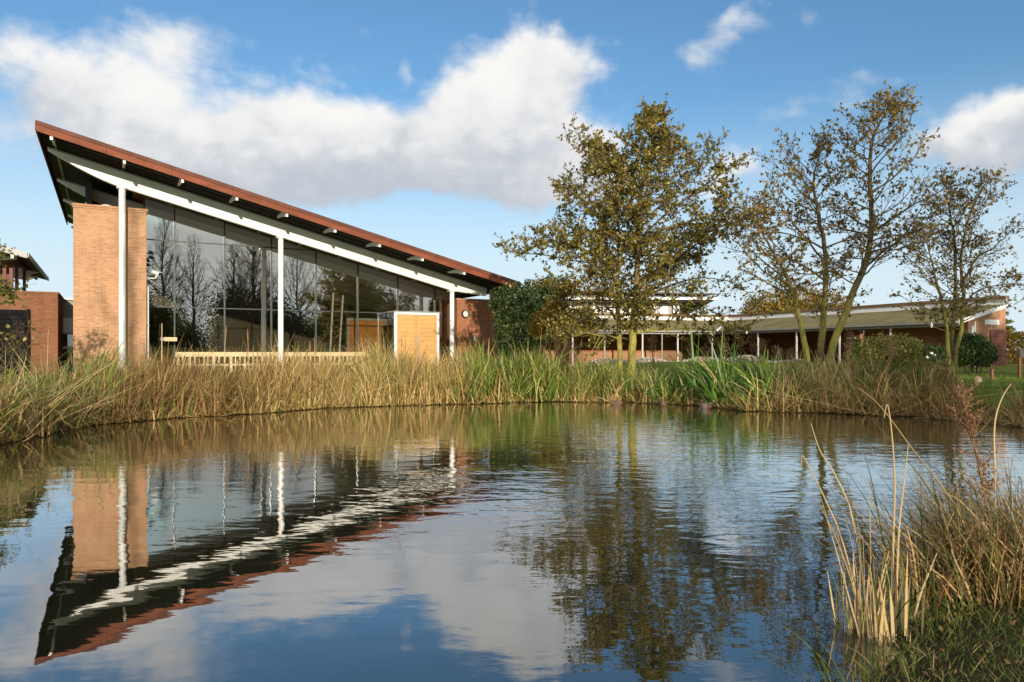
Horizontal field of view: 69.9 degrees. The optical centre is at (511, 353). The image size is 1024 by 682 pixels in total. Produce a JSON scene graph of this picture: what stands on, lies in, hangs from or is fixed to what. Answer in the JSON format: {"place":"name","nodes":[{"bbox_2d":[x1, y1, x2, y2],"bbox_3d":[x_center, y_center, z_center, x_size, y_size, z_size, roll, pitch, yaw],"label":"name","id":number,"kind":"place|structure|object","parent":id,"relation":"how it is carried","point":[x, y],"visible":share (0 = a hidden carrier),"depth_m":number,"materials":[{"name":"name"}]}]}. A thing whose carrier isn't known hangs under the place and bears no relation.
{"place":"outdoors","nodes":[
{"label":"outdoors","id":0,"kind":"place"},
{"bbox_2d":[0,400,1023,681],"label":"pond water","id":1,"kind":"structure","parent":0,"point":[592,540],"depth_m":5.47,"materials":[{"name":"blue liquid"}]},
{"bbox_2d":[26,332,220,426],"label":"reeds","id":2,"kind":"object","parent":1,"relation":"in","point":[137,395],"visible":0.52,"depth_m":15.41,"materials":[{"name":"plant"}]},
{"bbox_2d":[0,386,1023,443],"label":"reeds","id":3,"kind":"object","parent":1,"relation":"in","point":[967,408],"visible":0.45,"depth_m":15.58,"materials":[{"name":"plant"}]},
{"bbox_2d":[608,397,622,404],"bbox_3d":[2.787,1.308,19.824,0.435,0.260,0.201,0,0,44],"label":"duck","id":4,"kind":"object","parent":1,"relation":"on","point":[615,402],"visible":0.96,"depth_m":19.74},
{"bbox_2d":[658,397,666,405],"bbox_3d":[3.978,1.295,19.394,0.229,0.296,0.495,0,0,29],"label":"duck","id":5,"kind":"object","parent":1,"relation":"on","point":[662,403],"visible":0.98,"depth_m":19.26},
{"bbox_2d":[698,399,713,408],"bbox_3d":[4.881,1.291,18.422,0.237,0.307,0.513,0,0,-14],"label":"duck","id":6,"kind":"object","parent":1,"relation":"on","point":[705,405],"visible":0.98,"depth_m":18.34},
{"bbox_2d":[666,369,1019,419],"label":"reeds","id":7,"kind":"object","parent":1,"relation":"in","point":[808,405],"visible":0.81,"depth_m":16.86,"materials":[{"name":"green plant"}]},
{"bbox_2d":[920,379,1023,426],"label":"reeds","id":8,"kind":"object","parent":1,"relation":"in","point":[1015,409],"visible":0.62,"depth_m":14.93,"materials":[{"name":"plant"}]},
{"bbox_2d":[0,0,1023,349],"label":"sky","id":9,"kind":"structure","parent":0,"point":[433,126],"materials":[{"name":"blue"}]},
{"bbox_2d":[2,354,1023,681],"bbox_3d":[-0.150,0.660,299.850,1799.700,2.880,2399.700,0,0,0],"label":"ground","id":10,"kind":"structure","parent":0,"point":[1008,368],"depth_m":3.52,"materials":[{"name":"green plant"}]},
{"bbox_2d":[0,242,32,307],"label":"overhanging tree","id":11,"kind":"object","parent":10,"relation":"on","point":[11,295],"visible":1,"depth_m":19.49,"materials":[{"name":"green plant"}]},
{"bbox_2d":[0,312,45,384],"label":"sapling","id":12,"kind":"object","parent":10,"relation":"on","point":[24,339],"visible":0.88,"depth_m":14.98,"materials":[{"name":"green plant"}]},
{"bbox_2d":[7,330,52,382],"bbox_3d":[-9.569,0.383,14.465,0.783,1.701,1.274,0,0,-43],"label":"bulrush","id":13,"kind":"object","parent":10,"relation":"on","point":[47,354],"visible":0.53,"depth_m":14.79,"materials":[{"name":"red plant"}]},
{"bbox_2d":[0,247,72,374],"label":"pavilion","id":14,"kind":"structure","parent":10,"relation":"on","point":[52,312],"depth_m":29.91,"materials":[{"name":"brown brick"}]},
{"bbox_2d":[0,329,177,442],"bbox_3d":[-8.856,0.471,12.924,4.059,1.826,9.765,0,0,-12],"label":"reeds","id":15,"kind":"object","parent":10,"relation":"on","point":[24,383],"visible":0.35,"depth_m":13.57,"materials":[{"name":"plant"}]},
{"bbox_2d":[160,323,176,363],"bbox_3d":[-14.477,-0.024,30.887,0.630,2.448,0.062,0,0,-29],"label":"post board","id":16,"kind":"object","parent":10,"relation":"on","point":[168,338],"visible":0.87,"depth_m":30.79,"materials":[{"name":"beige wood"}]},
{"bbox_2d":[201,329,226,374],"bbox_3d":[-7.772,0.196,18.642,1.351,1.791,0.680,0,0,44],"label":"bulrush","id":17,"kind":"object","parent":10,"relation":"on","point":[224,348],"visible":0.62,"depth_m":18.60,"materials":[{"name":"red plant"}]},
{"bbox_2d":[127,337,318,417],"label":"reeds","id":18,"kind":"object","parent":10,"relation":"on","point":[216,401],"visible":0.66,"depth_m":16.93,"materials":[{"name":"beige plant"}]},
{"bbox_2d":[99,355,394,421],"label":"reeds","id":19,"kind":"object","parent":10,"relation":"on","point":[149,404],"visible":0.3,"depth_m":16.40,"materials":[{"name":"plant"}]},
{"bbox_2d":[239,332,266,371],"bbox_3d":[-6.561,0.255,18.905,0.464,1.754,1.570,0,0,5],"label":"bulrush","id":20,"kind":"object","parent":10,"relation":"on","point":[248,354],"visible":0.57,"depth_m":18.79,"materials":[{"name":"red plant"}]},
{"bbox_2d":[175,352,365,371],"bbox_3d":[-10.761,0.476,33.398,8.384,1.047,0.060,0,0,-29],"label":"timber balustrade","id":21,"kind":"object","parent":10,"relation":"on","point":[229,354],"visible":0.42,"depth_m":32.63,"materials":[{"name":"beige wood"}]},
{"bbox_2d":[3,330,540,423],"bbox_3d":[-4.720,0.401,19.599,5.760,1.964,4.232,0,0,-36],"label":"reeds","id":22,"kind":"object","parent":10,"relation":"on","point":[311,393],"visible":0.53,"depth_m":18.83,"materials":[{"name":"beige plant"}]},
{"bbox_2d":[35,120,544,372],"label":"glass hall","id":23,"kind":"structure","parent":10,"relation":"on","point":[237,263],"depth_m":35.58,"materials":[{"name":"glass"}]},
{"bbox_2d":[146,286,148,366],"bbox_3d":[-14.910,-0.774,29.977,0.118,3.948,0.100,0,0,-29],"label":"drainpipe","id":24,"kind":"object","parent":23,"relation":"attached to","point":[147,298],"visible":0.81,"depth_m":29.93,"materials":[{"name":"white paint"}]},
{"bbox_2d":[146,269,161,286],"bbox_3d":[-14.678,-3.076,30.077,0.656,0.733,0.366,0,0,-10],"label":"security camera","id":25,"kind":"object","parent":23,"relation":"attached to","point":[156,272],"visible":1,"depth_m":30.03,"materials":[{"name":"white paint"}]},
{"bbox_2d":[349,320,366,367],"bbox_3d":[-8.069,-0.406,38.313,0.941,2.592,0.060,0,0,-29],"label":"inner door","id":26,"kind":"structure","parent":23,"relation":"in","point":[352,323],"depth_m":38.24,"materials":[{"name":"orange wood"}]},
{"bbox_2d":[367,321,383,355],"bbox_3d":[-7.213,-0.406,38.743,0.941,2.592,0.130,0,0,-29],"label":"inner door","id":27,"kind":"structure","parent":23,"relation":"in","point":[372,326],"depth_m":38.71,"materials":[{"name":"orange wood"}]},
{"bbox_2d":[397,315,416,365],"bbox_3d":[-5.079,-0.487,35.559,1.012,2.735,0.152,0,0,-29],"label":"door","id":28,"kind":"structure","parent":23,"relation":"in","point":[404,322],"depth_m":35.57,"materials":[{"name":"brown wood"}]},
{"bbox_2d":[417,315,435,369],"bbox_3d":[-4.205,-0.487,36.080,1.013,2.735,0.075,0,0,-29],"label":"door","id":29,"kind":"structure","parent":23,"relation":"in","point":[426,325],"depth_m":36.04,"materials":[{"name":"brown wood"}]},
{"bbox_2d":[461,310,468,317],"bbox_3d":[-2.348,-1.985,37.132,0.440,0.440,0.180,0,0,-29],"label":"wall lamp","id":30,"kind":"object","parent":23,"relation":"attached to","point":[464,313],"visible":1,"depth_m":37.07,"materials":[{"name":"white glass"}]},
{"bbox_2d":[488,272,566,364],"bbox_3d":[0.770,-1.520,35.037,3.850,4.889,2.239,0,0,0],"label":"ivy mass","id":31,"kind":"object","parent":23,"relation":"attached to","point":[507,307],"visible":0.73,"depth_m":34.43,"materials":[{"name":"green plant"}]},
{"bbox_2d":[154,331,457,413],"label":"reeds","id":32,"kind":"object","parent":10,"relation":"on","point":[269,369],"visible":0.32,"depth_m":18.03,"materials":[{"name":"beige plant"}]},
{"bbox_2d":[304,335,463,407],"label":"reeds","id":33,"kind":"object","parent":10,"relation":"on","point":[385,372],"visible":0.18,"depth_m":20.09,"materials":[{"name":"beige plant"}]},
{"bbox_2d":[334,325,496,405],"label":"reeds","id":34,"kind":"object","parent":10,"relation":"on","point":[437,393],"visible":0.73,"depth_m":20.05,"materials":[{"name":"beige plant"}]},
{"bbox_2d":[437,330,590,403],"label":"reeds","id":35,"kind":"object","parent":10,"relation":"on","point":[525,371],"visible":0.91,"depth_m":21.07,"materials":[{"name":"green plant"}]},
{"bbox_2d":[456,380,624,404],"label":"reeds","id":36,"kind":"object","parent":10,"relation":"on","point":[504,397],"visible":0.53,"depth_m":20.55,"materials":[{"name":"green plant"}]},
{"bbox_2d":[526,275,595,374],"bbox_3d":[2.057,-1.087,29.531,2.960,4.240,1.405,0,0,0],"label":"tree","id":37,"kind":"object","parent":10,"relation":"on","point":[553,304],"visible":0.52,"depth_m":29.38,"materials":[{"name":"green plant"}]},
{"bbox_2d":[570,337,579,370],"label":"dried plant","id":38,"kind":"object","parent":10,"relation":"on","point":[572,348],"visible":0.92,"depth_m":27.00,"materials":[{"name":"red plant"}]},
{"bbox_2d":[542,344,644,401],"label":"reeds","id":39,"kind":"object","parent":10,"relation":"on","point":[605,378],"visible":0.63,"depth_m":21.68,"materials":[{"name":"plant"}]},
{"bbox_2d":[555,358,668,402],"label":"reeds","id":40,"kind":"object","parent":10,"relation":"on","point":[583,396],"visible":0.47,"depth_m":21.10,"materials":[{"name":"green plant"}]},
{"bbox_2d":[551,290,718,313],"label":"clerestory block","id":41,"kind":"structure","parent":10,"relation":"on","point":[666,308],"depth_m":58.70,"materials":[{"name":"white paint"}]},
{"bbox_2d":[659,304,668,313],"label":"window","id":42,"kind":"structure","parent":41,"relation":"in","point":[664,309],"depth_m":58.70,"materials":[{"name":"white glass"}]},
{"bbox_2d":[492,93,782,380],"bbox_3d":[3.882,-3.592,23.915,9.147,9.381,6.122,0,0,28],"label":"alder tree","id":43,"kind":"object","parent":10,"relation":"on","point":[665,147],"visible":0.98,"depth_m":23.12,"materials":[{"name":"green plant"}]},
{"bbox_2d":[646,334,657,373],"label":"dried plant","id":44,"kind":"object","parent":10,"relation":"on","point":[651,346],"visible":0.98,"depth_m":27.00,"materials":[{"name":"red plant"}]},
{"bbox_2d":[602,363,764,409],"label":"reeds","id":45,"kind":"object","parent":10,"relation":"on","point":[671,386],"visible":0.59,"depth_m":20.32,"materials":[{"name":"green plant"}]},
{"bbox_2d":[570,354,803,366],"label":"flower border","id":46,"kind":"object","parent":10,"relation":"on","point":[645,359],"visible":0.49,"depth_m":45.02,"materials":[{"name":"green plant"}]},
{"bbox_2d":[682,336,695,375],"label":"dried plant","id":47,"kind":"object","parent":10,"relation":"on","point":[690,348],"visible":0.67,"depth_m":26.97,"materials":[{"name":"red plant"}]},
{"bbox_2d":[699,343,712,365],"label":"dried plant","id":48,"kind":"object","parent":10,"relation":"on","point":[706,350],"visible":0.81,"depth_m":26.44,"materials":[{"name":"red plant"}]},
{"bbox_2d":[612,377,833,411],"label":"reeds","id":49,"kind":"object","parent":10,"relation":"on","point":[727,406],"visible":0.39,"depth_m":18.29,"materials":[{"name":"green plant"}]},
{"bbox_2d":[716,337,731,357],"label":"dried plant","id":50,"kind":"object","parent":10,"relation":"on","point":[723,348],"visible":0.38,"depth_m":26.40,"materials":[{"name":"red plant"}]},
{"bbox_2d":[648,323,820,409],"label":"reeds","id":51,"kind":"object","parent":10,"relation":"on","point":[719,374],"visible":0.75,"depth_m":19.09,"materials":[{"name":"green plant"}]},
{"bbox_2d":[735,333,747,369],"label":"dried plant","id":52,"kind":"object","parent":10,"relation":"on","point":[741,344],"visible":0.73,"depth_m":25.98,"materials":[{"name":"red plant"}]},
{"bbox_2d":[746,330,757,358],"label":"dried plant","id":53,"kind":"object","parent":10,"relation":"on","point":[752,343],"visible":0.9,"depth_m":26.01,"materials":[{"name":"red plant"}]},
{"bbox_2d":[756,338,769,360],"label":"dried plant","id":54,"kind":"object","parent":10,"relation":"on","point":[763,350],"visible":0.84,"depth_m":25.45,"materials":[{"name":"red plant"}]},
{"bbox_2d":[545,295,1009,366],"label":"long wing","id":55,"kind":"structure","parent":10,"relation":"on","point":[781,329],"depth_m":47.07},
{"bbox_2d":[770,344,786,359],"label":"dried plant","id":56,"kind":"object","parent":10,"relation":"on","point":[780,352],"visible":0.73,"depth_m":25.51,"materials":[{"name":"red plant"}]},
{"bbox_2d":[697,594,869,681],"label":"rush clump","id":57,"kind":"object","parent":10,"relation":"on","point":[826,676],"visible":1,"depth_m":3.11,"materials":[{"name":"green plant"}]},
{"bbox_2d":[785,346,796,362],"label":"dried plant","id":58,"kind":"object","parent":10,"relation":"on","point":[790,355],"visible":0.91,"depth_m":24.95,"materials":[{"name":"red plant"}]},
{"bbox_2d":[737,286,856,313],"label":"round tree","id":59,"kind":"object","parent":10,"relation":"on","point":[773,305],"visible":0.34,"depth_m":80.94,"materials":[{"name":"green plant"}]},
{"bbox_2d":[749,346,900,412],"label":"reeds","id":60,"kind":"object","parent":10,"relation":"on","point":[789,381],"visible":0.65,"depth_m":17.96,"materials":[{"name":"green plant"}]},
{"bbox_2d":[801,455,861,623],"bbox_3d":[1.660,1.036,3.760,0.329,1.008,0.016,0,0,21],"label":"tall reed","id":61,"kind":"object","parent":10,"relation":"on","point":[836,526],"visible":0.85,"depth_m":3.75,"materials":[{"name":"beige plant"}]},
{"bbox_2d":[811,424,869,628],"bbox_3d":[1.704,0.948,3.775,0.305,1.156,0.019,0,0,29],"label":"tall reed","id":62,"kind":"object","parent":10,"relation":"on","point":[851,518],"visible":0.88,"depth_m":3.76,"materials":[{"name":"beige plant"}]},
{"bbox_2d":[706,80,976,373],"bbox_3d":[8.863,-3.197,20.120,6.733,8.416,4.634,0,0,6],"label":"alder tree","id":63,"kind":"object","parent":10,"relation":"on","point":[874,225],"visible":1,"depth_m":19.99,"materials":[{"name":"green plant"}]},
{"bbox_2d":[843,326,860,363],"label":"dried plant","id":64,"kind":"object","parent":10,"relation":"on","point":[851,339],"visible":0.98,"depth_m":23.98,"materials":[{"name":"red plant"}]},
{"bbox_2d":[791,449,937,646],"bbox_3d":[1.751,0.959,3.769,0.657,0.985,0.860,0,0,0],"label":"rush clump","id":65,"kind":"object","parent":10,"relation":"on","point":[879,620],"visible":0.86,"depth_m":3.65,"materials":[{"name":"beige plant"}]},
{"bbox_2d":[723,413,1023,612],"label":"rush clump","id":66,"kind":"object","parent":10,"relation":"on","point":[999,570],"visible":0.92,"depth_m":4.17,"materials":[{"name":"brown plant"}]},
{"bbox_2d":[748,338,999,418],"bbox_3d":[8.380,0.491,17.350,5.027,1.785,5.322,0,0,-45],"label":"reeds","id":67,"kind":"object","parent":10,"relation":"on","point":[944,396],"visible":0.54,"depth_m":16.76,"materials":[{"name":"green plant"}]},
{"bbox_2d":[842,331,927,370],"bbox_3d":[15.410,-0.025,29.962,3.727,1.740,1.938,0,0,0],"label":"round bush","id":68,"kind":"object","parent":10,"relation":"on","point":[877,352],"visible":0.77,"depth_m":29.71,"materials":[{"name":"green plant"}]},
{"bbox_2d":[884,404,895,617],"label":"tall reed","id":69,"kind":"object","parent":10,"relation":"on","point":[892,559],"visible":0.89,"depth_m":3.63,"materials":[{"name":"beige plant"}]},
{"bbox_2d":[877,332,902,368],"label":"dried plant","id":70,"kind":"object","parent":10,"relation":"on","point":[888,349],"visible":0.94,"depth_m":20.52,"materials":[{"name":"red plant"}]},
{"bbox_2d":[801,486,984,580],"bbox_3d":[2.572,1.168,4.817,1.385,0.566,1.491,0,0,0],"label":"rush clump","id":71,"kind":"object","parent":10,"relation":"on","point":[902,534],"visible":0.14,"depth_m":4.61,"materials":[{"name":"brown plant"}]},
{"bbox_2d":[837,357,951,400],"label":"herb leaves","id":72,"kind":"object","parent":10,"relation":"on","point":[901,373],"visible":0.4,"depth_m":17.66,"materials":[{"name":"green plant"}]},
{"bbox_2d":[894,444,908,636],"bbox_3d":[1.927,0.959,3.615,0.103,1.010,0.016,0,0,-22],"label":"tall reed","id":73,"kind":"object","parent":10,"relation":"on","point":[896,591],"visible":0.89,"depth_m":3.60,"materials":[{"name":"beige plant"}]},
{"bbox_2d":[859,388,982,574],"bbox_3d":[2.328,0.803,4.112,0.868,1.228,0.015,0,0,-12],"label":"tall reed","id":74,"kind":"object","parent":10,"relation":"on","point":[955,507],"visible":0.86,"depth_m":4.12,"materials":[{"name":"beige plant"}]},
{"bbox_2d":[912,553,936,621],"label":"tall reed","id":75,"kind":"object","parent":10,"relation":"on","point":[919,597],"visible":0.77,"depth_m":3.76,"materials":[{"name":"beige plant"}]},
{"bbox_2d":[924,352,940,364],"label":"rose bush","id":76,"kind":"object","parent":10,"relation":"on","point":[934,355],"visible":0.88,"depth_m":25.95,"materials":[{"name":"green plant"}]},
{"bbox_2d":[920,343,945,369],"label":"dark bush","id":77,"kind":"object","parent":10,"relation":"on","point":[930,347],"visible":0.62,"depth_m":27.36,"materials":[{"name":"green plant"}]},
{"bbox_2d":[844,587,1023,681],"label":"bank grass","id":78,"kind":"structure","parent":10,"relation":"on","point":[909,635],"depth_m":3.32,"materials":[{"name":"green plant"}]},
{"bbox_2d":[882,589,1023,681],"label":"fallen leaves","id":79,"kind":"object","parent":10,"relation":"on","point":[983,662],"visible":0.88,"depth_m":3.19,"materials":[{"name":"brown plant"}]},
{"bbox_2d":[884,164,1023,380],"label":"alder tree","id":80,"kind":"object","parent":10,"relation":"on","point":[961,195],"visible":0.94,"depth_m":21.03,"materials":[{"name":"green plant"}]},
{"bbox_2d":[951,550,972,602],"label":"tall reed","id":81,"kind":"object","parent":10,"relation":"on","point":[967,588],"visible":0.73,"depth_m":3.97,"materials":[{"name":"beige plant"}]},
{"bbox_2d":[941,329,1001,372],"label":"yew bush","id":82,"kind":"object","parent":10,"relation":"on","point":[975,346],"visible":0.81,"depth_m":28.68,"materials":[{"name":"green plant"}]},
{"bbox_2d":[973,376,981,382],"bbox_3d":[13.358,0.816,21.009,0.224,0.346,0.197,0,0,0],"label":"boulder","id":83,"kind":"object","parent":10,"relation":"on","point":[978,379],"visible":0.48,"depth_m":20.93,"materials":[{"name":"beige stone"}]},
{"bbox_2d":[944,380,1012,531],"bbox_3d":[2.768,0.811,4.351,0.340,1.300,0.272,0,0,-30],"label":"dock plant","id":84,"kind":"object","parent":10,"relation":"on","point":[969,423],"visible":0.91,"depth_m":4.35,"materials":[{"name":"red plant"}]},
{"bbox_2d":[990,369,993,379],"bbox_3d":[15.735,0.738,24.000,0.090,0.460,0.090,0,0,0],"label":"marker post","id":85,"kind":"object","parent":10,"relation":"on","point":[992,374],"visible":0.8,"depth_m":23.97,"materials":[{"name":"brown wood"}]},
{"bbox_2d":[993,384,1010,542],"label":"tall reed","id":86,"kind":"object","parent":10,"relation":"on","point":[995,498],"visible":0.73,"depth_m":4.31,"materials":[{"name":"beige plant"}]},
{"bbox_2d":[1006,311,1015,359],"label":"conifer tree","id":87,"kind":"object","parent":10,"relation":"on","point":[1010,321],"visible":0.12,"depth_m":59.72,"materials":[{"name":"green plant"}]},
{"bbox_2d":[1006,329,1023,363],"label":"clipped hedge","id":88,"kind":"object","parent":10,"relation":"on","point":[1011,351],"visible":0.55,"depth_m":39.42,"materials":[{"name":"green plant"}]},
{"bbox_2d":[1009,455,1021,559],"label":"tall reed","id":89,"kind":"object","parent":10,"relation":"on","point":[1011,492],"visible":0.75,"depth_m":4.25,"materials":[{"name":"beige plant"}]},
{"bbox_2d":[1018,349,1023,377],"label":"sign post","id":90,"kind":"object","parent":10,"relation":"on","point":[1020,353],"visible":0.92,"depth_m":24.96,"materials":[{"name":"brown wood"}]},
{"bbox_2d":[832,370,1023,412],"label":"lawn grass","id":91,"kind":"structure","parent":0,"point":[1002,386],"depth_m":20.70,"materials":[{"name":"green plant"}]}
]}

